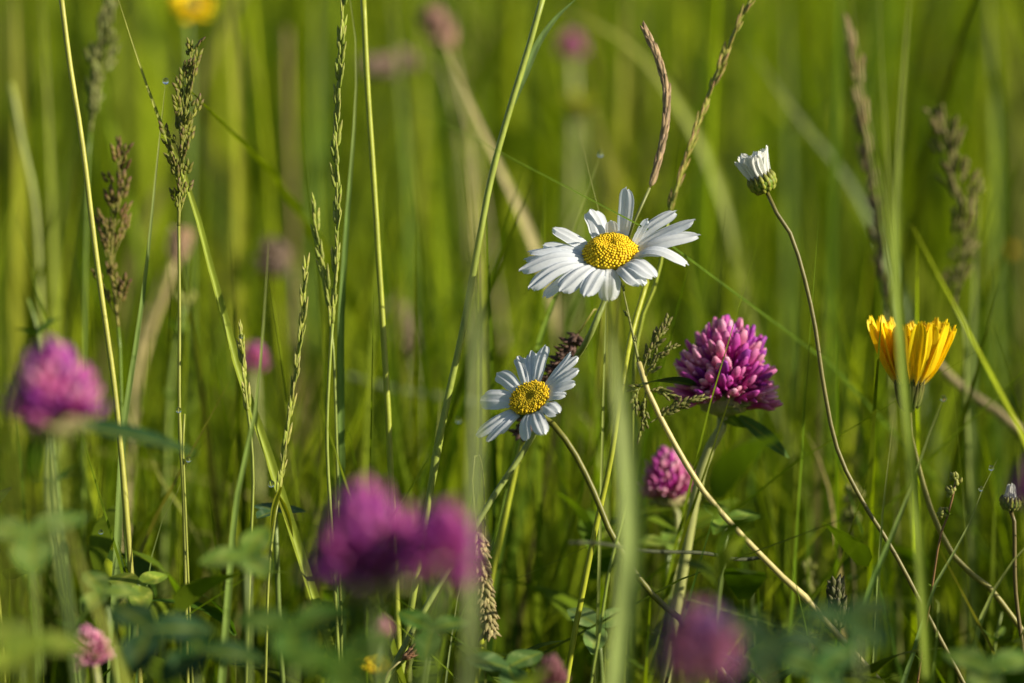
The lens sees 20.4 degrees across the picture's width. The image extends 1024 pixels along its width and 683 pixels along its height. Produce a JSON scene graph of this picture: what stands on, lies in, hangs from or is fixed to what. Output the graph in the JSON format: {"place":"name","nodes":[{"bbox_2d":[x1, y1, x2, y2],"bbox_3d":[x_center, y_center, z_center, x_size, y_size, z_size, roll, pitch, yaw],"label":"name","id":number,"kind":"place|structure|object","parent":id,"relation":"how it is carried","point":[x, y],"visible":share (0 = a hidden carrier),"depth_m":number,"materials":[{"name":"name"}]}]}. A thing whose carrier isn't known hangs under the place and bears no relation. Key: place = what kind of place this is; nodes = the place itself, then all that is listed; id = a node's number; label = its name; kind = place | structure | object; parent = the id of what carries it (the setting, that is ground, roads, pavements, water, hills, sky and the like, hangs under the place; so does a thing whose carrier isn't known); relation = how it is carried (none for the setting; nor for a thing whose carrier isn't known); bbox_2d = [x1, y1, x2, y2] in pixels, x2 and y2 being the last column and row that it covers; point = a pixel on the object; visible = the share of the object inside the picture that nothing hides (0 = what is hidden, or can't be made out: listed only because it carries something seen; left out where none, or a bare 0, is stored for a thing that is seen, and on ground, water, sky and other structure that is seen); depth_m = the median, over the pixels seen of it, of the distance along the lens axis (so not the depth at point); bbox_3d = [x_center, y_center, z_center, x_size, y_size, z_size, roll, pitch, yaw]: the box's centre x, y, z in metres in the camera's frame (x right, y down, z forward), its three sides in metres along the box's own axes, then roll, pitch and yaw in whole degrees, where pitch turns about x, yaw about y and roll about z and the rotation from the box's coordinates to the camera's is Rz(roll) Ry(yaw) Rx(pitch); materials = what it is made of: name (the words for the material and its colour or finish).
{"place":"outdoors","nodes":[
{"label":"outdoors","id":0,"kind":"place"},
{"bbox_2d":[0,0,1023,682],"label":"ground","id":1,"kind":"structure","parent":0,"point":[874,375],"depth_m":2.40,"materials":[{"name":"green plant"}]},
{"bbox_2d":[0,390,9,646],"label":"grass plant","id":2,"kind":"object","parent":1,"relation":"on","point":[3,576],"depth_m":0.47,"materials":[{"name":"green plant"}]},
{"bbox_2d":[12,0,30,619],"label":"grass plant","id":3,"kind":"object","parent":1,"relation":"on","point":[19,262],"depth_m":1.00,"materials":[{"name":"green plant"}]},
{"bbox_2d":[8,83,61,682],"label":"grass plant","id":4,"kind":"object","parent":1,"relation":"on","point":[31,186],"depth_m":0.88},
{"bbox_2d":[25,445,48,682],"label":"grass plant","id":5,"kind":"object","parent":1,"relation":"on","point":[28,659],"depth_m":0.50,"materials":[{"name":"green plant"}]},
{"bbox_2d":[0,512,87,682],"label":"clover plant","id":6,"kind":"object","parent":1,"relation":"on","point":[23,545],"visible":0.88,"depth_m":0.60,"materials":[{"name":"green plant"}]},
{"bbox_2d":[0,619,92,681],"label":"clover plant","id":7,"kind":"object","parent":1,"relation":"on","point":[14,635],"visible":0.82,"depth_m":0.56,"materials":[{"name":"green plant"}]},
{"bbox_2d":[17,299,91,633],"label":"budding herb","id":8,"kind":"object","parent":1,"relation":"on","point":[62,474],"visible":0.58,"depth_m":0.80,"materials":[{"name":"green plant"}]},
{"bbox_2d":[42,0,75,618],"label":"grass plant","id":9,"kind":"object","parent":1,"relation":"on","point":[55,271],"depth_m":0.92,"materials":[{"name":"green plant"}]},
{"bbox_2d":[67,623,112,682],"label":"red clover","id":10,"kind":"object","parent":1,"relation":"on","point":[96,655],"visible":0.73,"depth_m":0.65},
{"bbox_2d":[0,335,197,682],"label":"red clover","id":11,"kind":"object","parent":1,"relation":"on","point":[53,396],"visible":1,"depth_m":0.56,"materials":[{"name":"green plant"}]},
{"bbox_2d":[67,516,130,682],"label":"grass plant","id":12,"kind":"object","parent":1,"relation":"on","point":[121,669],"depth_m":0.58,"materials":[{"name":"green plant"}]},
{"bbox_2d":[80,0,120,682],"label":"seeding grass plant","id":13,"kind":"object","parent":1,"relation":"on","point":[105,20],"visible":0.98,"depth_m":0.81,"materials":[{"name":"plant"}]},
{"bbox_2d":[59,0,142,682],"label":"grass plant","id":14,"kind":"object","parent":1,"relation":"on","point":[125,505],"depth_m":0.71,"materials":[{"name":"plant"}]},
{"bbox_2d":[80,571,142,682],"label":"clover plant","id":15,"kind":"object","parent":1,"relation":"on","point":[99,583],"visible":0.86,"depth_m":0.66,"materials":[{"name":"green plant"}]},
{"bbox_2d":[90,135,133,682],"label":"seeding grass plant","id":16,"kind":"object","parent":1,"relation":"on","point":[111,199],"visible":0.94,"depth_m":0.76,"materials":[{"name":"plant"}]},
{"bbox_2d":[107,90,164,682],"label":"grass plant","id":17,"kind":"object","parent":1,"relation":"on","point":[118,528],"depth_m":0.73,"materials":[{"name":"green plant"}]},
{"bbox_2d":[109,571,167,633],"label":"clover plant","id":18,"kind":"object","parent":1,"relation":"on","point":[142,581],"visible":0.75,"depth_m":0.70,"materials":[{"name":"green plant"}]},
{"bbox_2d":[118,273,160,673],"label":"grass plant","id":19,"kind":"object","parent":1,"relation":"on","point":[134,403],"depth_m":0.88,"materials":[{"name":"plant"}]},
{"bbox_2d":[121,226,193,550],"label":"flower","id":20,"kind":"object","parent":1,"relation":"on","point":[186,233],"visible":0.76,"depth_m":0.93,"materials":[{"name":"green plant"}]},
{"bbox_2d":[110,601,212,682],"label":"clover plant","id":21,"kind":"object","parent":1,"relation":"on","point":[139,650],"visible":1,"depth_m":0.60,"materials":[{"name":"green plant"}]},
{"bbox_2d":[141,290,201,658],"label":"budding herb","id":22,"kind":"object","parent":1,"relation":"on","point":[168,460],"visible":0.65,"depth_m":0.86,"materials":[{"name":"green plant"}]},
{"bbox_2d":[158,37,204,682],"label":"seeding grass plant","id":23,"kind":"object","parent":1,"relation":"on","point":[183,120],"visible":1,"depth_m":0.72,"materials":[{"name":"plant"}]},
{"bbox_2d":[139,425,244,682],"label":"grass plant","id":24,"kind":"object","parent":1,"relation":"on","point":[240,674],"depth_m":0.80,"materials":[{"name":"green plant"}]},
{"bbox_2d":[171,0,213,616],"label":"yellow hawkbit","id":25,"kind":"object","parent":1,"relation":"on","point":[189,10],"visible":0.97,"depth_m":1.00,"materials":[{"name":"green plant"}]},
{"bbox_2d":[159,620,265,682],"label":"clover plant","id":26,"kind":"object","parent":1,"relation":"on","point":[177,665],"visible":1,"depth_m":0.60,"materials":[{"name":"green plant"}]},
{"bbox_2d":[119,2,335,654],"bbox_3d":[-0.054,0.108,0.738,0.104,0.392,0.003,5,11,26],"label":"grass plant","id":27,"kind":"object","parent":1,"relation":"on","point":[303,562],"depth_m":0.73,"materials":[{"name":"green plant"}]},
{"bbox_2d":[199,526,271,682],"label":"clover plant","id":28,"kind":"object","parent":1,"relation":"on","point":[253,544],"visible":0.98,"depth_m":0.63,"materials":[{"name":"green plant"}]},
{"bbox_2d":[230,0,249,632],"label":"grass plant","id":29,"kind":"object","parent":1,"relation":"on","point":[239,232],"depth_m":1.00,"materials":[{"name":"green plant"}]},
{"bbox_2d":[218,243,268,682],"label":"grass plant","id":30,"kind":"object","parent":1,"relation":"on","point":[222,674],"depth_m":0.69,"materials":[{"name":"green plant"}]},
{"bbox_2d":[236,320,254,682],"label":"seeding grass plant","id":31,"kind":"object","parent":1,"relation":"on","point":[246,390],"visible":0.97,"depth_m":0.72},
{"bbox_2d":[245,341,269,682],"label":"red clover","id":32,"kind":"object","parent":1,"relation":"on","point":[254,362],"visible":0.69,"depth_m":0.93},
{"bbox_2d":[251,236,297,612],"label":"flower","id":33,"kind":"object","parent":1,"relation":"on","point":[280,264],"visible":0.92,"depth_m":1.00,"materials":[{"name":"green plant"}]},
{"bbox_2d":[254,503,305,682],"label":"clover plant","id":34,"kind":"object","parent":1,"relation":"on","point":[265,510],"visible":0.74,"depth_m":0.74,"materials":[{"name":"green plant"}]},
{"bbox_2d":[264,252,309,682],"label":"seeding grass plant","id":35,"kind":"object","parent":1,"relation":"on","point":[278,499],"visible":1,"depth_m":0.72,"materials":[{"name":"green plant"}]},
{"bbox_2d":[235,603,342,682],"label":"clover plant","id":36,"kind":"object","parent":1,"relation":"on","point":[288,637],"visible":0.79,"depth_m":0.58,"materials":[{"name":"green plant"}]},
{"bbox_2d":[284,27,303,498],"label":"grass plant","id":37,"kind":"object","parent":1,"relation":"on","point":[289,145],"depth_m":1.10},
{"bbox_2d":[306,0,324,484],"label":"grass plant","id":38,"kind":"object","parent":1,"relation":"on","point":[317,181],"depth_m":1.15,"materials":[{"name":"green plant"}]},
{"bbox_2d":[310,193,342,648],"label":"seeding grass plant","id":39,"kind":"object","parent":1,"relation":"on","point":[323,272],"visible":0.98,"depth_m":0.73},
{"bbox_2d":[274,631,391,682],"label":"clover plant","id":40,"kind":"object","parent":1,"relation":"on","point":[357,650],"visible":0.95,"depth_m":0.55,"materials":[{"name":"green plant"}]},
{"bbox_2d":[325,0,347,656],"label":"seeding grass plant","id":41,"kind":"object","parent":1,"relation":"on","point":[335,144],"visible":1,"depth_m":0.72,"materials":[{"name":"plant"}]},
{"bbox_2d":[336,1,356,643],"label":"grass plant","id":42,"kind":"object","parent":1,"relation":"on","point":[340,385],"depth_m":0.74,"materials":[{"name":"green plant"}]},
{"bbox_2d":[296,476,415,682],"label":"red clover","id":43,"kind":"object","parent":1,"relation":"on","point":[361,532],"visible":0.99,"depth_m":0.51,"materials":[{"name":"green plant"}]},
{"bbox_2d":[361,0,401,676],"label":"grass plant","id":44,"kind":"object","parent":1,"relation":"on","point":[391,488],"depth_m":0.73,"materials":[{"name":"plant"}]},
{"bbox_2d":[376,292,422,509],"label":"sedge plant","id":45,"kind":"object","parent":1,"relation":"on","point":[408,334],"visible":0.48,"depth_m":0.98,"materials":[{"name":"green plant"}]},
{"bbox_2d":[391,0,426,495],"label":"grass plant","id":46,"kind":"object","parent":1,"relation":"on","point":[407,152],"depth_m":1.05,"materials":[{"name":"green plant"}]},
{"bbox_2d":[357,46,473,338],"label":"flower","id":47,"kind":"object","parent":1,"relation":"on","point":[384,66],"visible":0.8,"depth_m":1.10,"materials":[{"name":"green plant"}]},
{"bbox_2d":[409,0,428,455],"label":"grass plant","id":48,"kind":"object","parent":1,"relation":"on","point":[422,172],"depth_m":1.20,"materials":[{"name":"green plant"}]},
{"bbox_2d":[396,610,464,682],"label":"clover plant","id":49,"kind":"object","parent":1,"relation":"on","point":[418,619],"visible":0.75,"depth_m":0.66,"materials":[{"name":"green plant"}]},
{"bbox_2d":[392,499,480,682],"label":"red clover","id":50,"kind":"object","parent":1,"relation":"on","point":[443,529],"visible":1,"depth_m":0.50,"materials":[{"name":"plant"}]},
{"bbox_2d":[463,174,482,682],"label":"grass plant","id":51,"kind":"object","parent":1,"relation":"on","point":[470,664],"depth_m":0.55,"materials":[{"name":"green plant"}]},
{"bbox_2d":[413,2,533,572],"bbox_3d":[-0.007,0.063,1.063,0.070,0.376,0.013,7,12,37],"label":"flower","id":52,"kind":"object","parent":1,"relation":"on","point":[434,18],"visible":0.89,"depth_m":1.05,"materials":[{"name":"green plant"}]},
{"bbox_2d":[467,83,487,480],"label":"grass plant","id":53,"kind":"object","parent":1,"relation":"on","point":[475,218],"depth_m":0.95,"materials":[{"name":"plant"}]},
{"bbox_2d":[396,0,574,682],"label":"grass plant","id":54,"kind":"object","parent":1,"relation":"on","point":[528,57],"depth_m":0.73,"materials":[{"name":"green plant"}]},
{"bbox_2d":[478,466,501,682],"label":"sedge plant","id":55,"kind":"object","parent":1,"relation":"on","point":[488,617],"visible":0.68,"depth_m":0.71,"materials":[{"name":"beige plant"}]},
{"bbox_2d":[477,439,525,682],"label":"grass plant","id":56,"kind":"object","parent":1,"relation":"on","point":[503,524],"depth_m":0.74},
{"bbox_2d":[438,31,573,562],"bbox_3d":[0.016,0.063,1.069,0.041,0.373,0.311,1,10,8],"label":"grass plant","id":57,"kind":"object","parent":1,"relation":"on","point":[558,318],"depth_m":0.90,"materials":[{"name":"plant"}]},
{"bbox_2d":[477,649,542,682],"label":"clover plant","id":58,"kind":"object","parent":1,"relation":"on","point":[511,665],"visible":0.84,"depth_m":0.68,"materials":[{"name":"green plant"}]},
{"bbox_2d":[0,435,1023,682],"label":"undergrowth","id":59,"kind":"object","parent":1,"relation":"on","point":[730,467],"depth_m":0.73,"materials":[{"name":"plant"}]},
{"bbox_2d":[478,147,602,682],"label":"grass plant","id":60,"kind":"object","parent":1,"relation":"on","point":[537,349],"depth_m":0.77,"materials":[{"name":"green plant"}]},
{"bbox_2d":[385,186,699,682],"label":"oxeye daisy","id":61,"kind":"object","parent":1,"relation":"on","point":[611,251],"visible":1,"depth_m":0.72,"materials":[{"name":"white plant"}]},
{"bbox_2d":[531,653,568,682],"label":"red clover","id":62,"kind":"object","parent":1,"relation":"on","point":[555,673],"visible":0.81,"depth_m":0.64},
{"bbox_2d":[508,309,601,595],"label":"sedge plant","id":63,"kind":"object","parent":1,"relation":"on","point":[573,341],"visible":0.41,"depth_m":0.74,"materials":[{"name":"green plant"}]},
{"bbox_2d":[555,30,586,399],"bbox_3d":[0.025,0.047,1.214,0.014,0.357,0.043,0,10,0],"label":"red clover","id":64,"kind":"object","parent":1,"relation":"on","point":[568,45],"visible":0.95,"depth_m":1.20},
{"bbox_2d":[560,93,601,502],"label":"flower stem","id":65,"kind":"object","parent":1,"relation":"on","point":[580,104],"visible":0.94,"depth_m":1.20,"materials":[{"name":"green plant"}]},
{"bbox_2d":[567,607,614,682],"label":"clover plant","id":66,"kind":"object","parent":1,"relation":"on","point":[588,617],"visible":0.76,"depth_m":0.74,"materials":[{"name":"green plant"}]},
{"bbox_2d":[581,139,606,682],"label":"grass plant","id":67,"kind":"object","parent":1,"relation":"on","point":[599,560],"depth_m":0.74,"materials":[{"name":"green plant"}]},
{"bbox_2d":[590,522,619,682],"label":"grass plant","id":68,"kind":"object","parent":1,"relation":"on","point":[603,608],"depth_m":0.70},
{"bbox_2d":[563,278,649,682],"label":"grass plant","id":69,"kind":"object","parent":1,"relation":"on","point":[598,516],"depth_m":0.72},
{"bbox_2d":[483,345,735,682],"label":"oxeye daisy","id":70,"kind":"object","parent":1,"relation":"on","point":[529,398],"visible":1,"depth_m":0.71,"materials":[{"name":"white plant"}]},
{"bbox_2d":[605,0,629,529],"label":"grass plant","id":71,"kind":"object","parent":1,"relation":"on","point":[622,169],"depth_m":1.10,"materials":[{"name":"green plant"}]},
{"bbox_2d":[602,280,642,682],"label":"grass plant","id":72,"kind":"object","parent":1,"relation":"on","point":[628,582],"depth_m":0.58,"materials":[{"name":"green plant"}]},
{"bbox_2d":[609,21,670,481],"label":"seeding grass plant","id":73,"kind":"object","parent":1,"relation":"on","point":[662,73],"visible":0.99,"depth_m":0.73,"materials":[{"name":"plant"}]},
{"bbox_2d":[643,529,682,630],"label":"clover plant","id":74,"kind":"object","parent":1,"relation":"on","point":[667,539],"visible":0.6,"depth_m":0.78,"materials":[{"name":"green plant"}]},
{"bbox_2d":[568,541,766,560],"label":"dry stem","id":75,"kind":"object","parent":1,"relation":"on","point":[665,551],"visible":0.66,"depth_m":0.70,"materials":[{"name":"plant"}]},
{"bbox_2d":[641,445,738,682],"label":"red clover","id":76,"kind":"object","parent":1,"relation":"on","point":[666,479],"visible":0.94,"depth_m":0.78,"materials":[{"name":"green plant"}]},
{"bbox_2d":[631,0,754,420],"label":"seeding grass plant","id":77,"kind":"object","parent":1,"relation":"on","point":[714,81],"visible":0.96,"depth_m":0.74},
{"bbox_2d":[648,601,740,682],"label":"red clover","id":78,"kind":"object","parent":1,"relation":"on","point":[700,642],"visible":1,"depth_m":0.48,"materials":[{"name":"plant"}]},
{"bbox_2d":[557,7,848,604],"bbox_3d":[0.081,0.071,1.013,0.136,0.376,0.014,4,10,21],"label":"grass plant","id":79,"kind":"object","parent":1,"relation":"on","point":[729,204],"depth_m":1.00,"materials":[{"name":"green plant"}]},
{"bbox_2d":[639,315,788,682],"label":"red clover","id":80,"kind":"object","parent":1,"relation":"on","point":[744,381],"visible":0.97,"depth_m":0.74,"materials":[{"name":"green plant"}]},
{"bbox_2d":[706,503,758,682],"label":"clover plant","id":81,"kind":"object","parent":1,"relation":"on","point":[718,525],"visible":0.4,"depth_m":0.76,"materials":[{"name":"green plant"}]},
{"bbox_2d":[621,282,880,677],"bbox_3d":[0.118,0.147,0.721,0.186,0.323,0.007,2,10,10],"label":"seeding grass plant","id":82,"kind":"object","parent":1,"relation":"on","point":[676,405],"visible":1,"depth_m":0.71,"materials":[{"name":"plant"}]},
{"bbox_2d":[722,614,836,682],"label":"clover plant","id":83,"kind":"object","parent":1,"relation":"on","point":[766,657],"visible":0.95,"depth_m":0.53,"materials":[{"name":"green plant"}]},
{"bbox_2d":[734,251,841,640],"bbox_3d":[0.097,0.124,0.909,0.063,0.305,0.005,7,12,35],"label":"grass plant","id":84,"kind":"object","parent":1,"relation":"on","point":[789,429],"depth_m":0.90,"materials":[{"name":"green plant"}]},
{"bbox_2d":[785,0,800,499],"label":"grass plant","id":85,"kind":"object","parent":1,"relation":"on","point":[793,144],"depth_m":1.15,"materials":[{"name":"green plant"}]},
{"bbox_2d":[782,643,855,682],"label":"clover plant","id":86,"kind":"object","parent":1,"relation":"on","point":[827,664],"visible":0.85,"depth_m":0.60,"materials":[{"name":"green plant"}]},
{"bbox_2d":[826,573,848,642],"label":"sedge plant","id":87,"kind":"object","parent":1,"relation":"on","point":[835,592],"visible":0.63,"depth_m":0.72,"materials":[{"name":"green plant"}]},
{"bbox_2d":[790,597,890,682],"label":"clover plant","id":88,"kind":"object","parent":1,"relation":"on","point":[860,627],"visible":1,"depth_m":0.55,"materials":[{"name":"green plant"}]},
{"bbox_2d":[734,145,965,682],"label":"daisy bud","id":89,"kind":"object","parent":1,"relation":"on","point":[757,172],"visible":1,"depth_m":0.72,"materials":[{"name":"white plant"}]},
{"bbox_2d":[840,482,864,637],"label":"budding herb","id":90,"kind":"object","parent":1,"relation":"on","point":[848,511],"visible":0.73,"depth_m":0.79,"materials":[{"name":"green plant"}]},
{"bbox_2d":[751,48,983,647],"bbox_3d":[0.134,0.078,1.013,0.105,0.362,0.010,4,10,24],"label":"grass plant","id":91,"kind":"object","parent":1,"relation":"on","point":[909,313],"depth_m":1.00,"materials":[{"name":"green plant"}]},
{"bbox_2d":[844,13,901,682],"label":"seeding grass plant","id":92,"kind":"object","parent":1,"relation":"on","point":[871,198],"visible":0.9,"depth_m":0.83,"materials":[{"name":"plant"}]},
{"bbox_2d":[852,0,896,325],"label":"grass plant","id":93,"kind":"object","parent":1,"relation":"on","point":[889,237],"depth_m":0.64,"materials":[{"name":"green plant"}]},
{"bbox_2d":[841,5,917,583],"bbox_3d":[0.090,0.120,0.649,0.005,0.398,0.055,-6,11,-32],"label":"grass plant","id":94,"kind":"object","parent":1,"relation":"on","point":[890,281],"depth_m":0.64,"materials":[{"name":"green plant"}]},
{"bbox_2d":[836,395,944,676],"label":"grass plant","id":95,"kind":"object","parent":1,"relation":"on","point":[872,582],"depth_m":0.69,"materials":[{"name":"green plant"}]},
{"bbox_2d":[894,0,933,682],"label":"grass plant","id":96,"kind":"object","parent":1,"relation":"on","point":[920,551],"depth_m":0.63,"materials":[{"name":"green plant"}]},
{"bbox_2d":[915,471,962,682],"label":"budding herb","id":97,"kind":"object","parent":1,"relation":"on","point":[942,512],"visible":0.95,"depth_m":0.71,"materials":[{"name":"green plant"}]},
{"bbox_2d":[867,315,1023,636],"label":"yellow hawkbit","id":98,"kind":"object","parent":1,"relation":"on","point":[928,345],"visible":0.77,"depth_m":0.73,"materials":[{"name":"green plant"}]},
{"bbox_2d":[901,459,997,682],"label":"grass plant","id":99,"kind":"object","parent":1,"relation":"on","point":[909,662],"depth_m":0.71,"materials":[{"name":"green plant"}]},
{"bbox_2d":[922,102,983,647],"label":"seeding grass plant","id":100,"kind":"object","parent":1,"relation":"on","point":[939,129],"visible":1,"depth_m":0.82,"materials":[{"name":"plant"}]},
{"bbox_2d":[963,174,979,677],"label":"grass plant","id":101,"kind":"object","parent":1,"relation":"on","point":[973,432],"depth_m":0.87,"materials":[{"name":"green plant"}]},
{"bbox_2d":[938,363,1023,436],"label":"dry stem","id":102,"kind":"object","parent":1,"relation":"on","point":[992,408],"visible":0.63,"depth_m":0.84,"materials":[{"name":"plant"}]},
{"bbox_2d":[942,647,1023,682],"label":"clover plant","id":103,"kind":"object","parent":1,"relation":"on","point":[984,670],"visible":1,"depth_m":0.62,"materials":[{"name":"green plant"}]},
{"bbox_2d":[988,0,1012,557],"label":"grass plant","id":104,"kind":"object","parent":1,"relation":"on","point":[1001,299],"depth_m":1.05,"materials":[{"name":"green plant"}]},
{"bbox_2d":[999,483,1023,650],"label":"daisy bud","id":105,"kind":"object","parent":1,"relation":"on","point":[1007,505],"visible":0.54,"depth_m":0.72,"materials":[{"name":"plant"}]},
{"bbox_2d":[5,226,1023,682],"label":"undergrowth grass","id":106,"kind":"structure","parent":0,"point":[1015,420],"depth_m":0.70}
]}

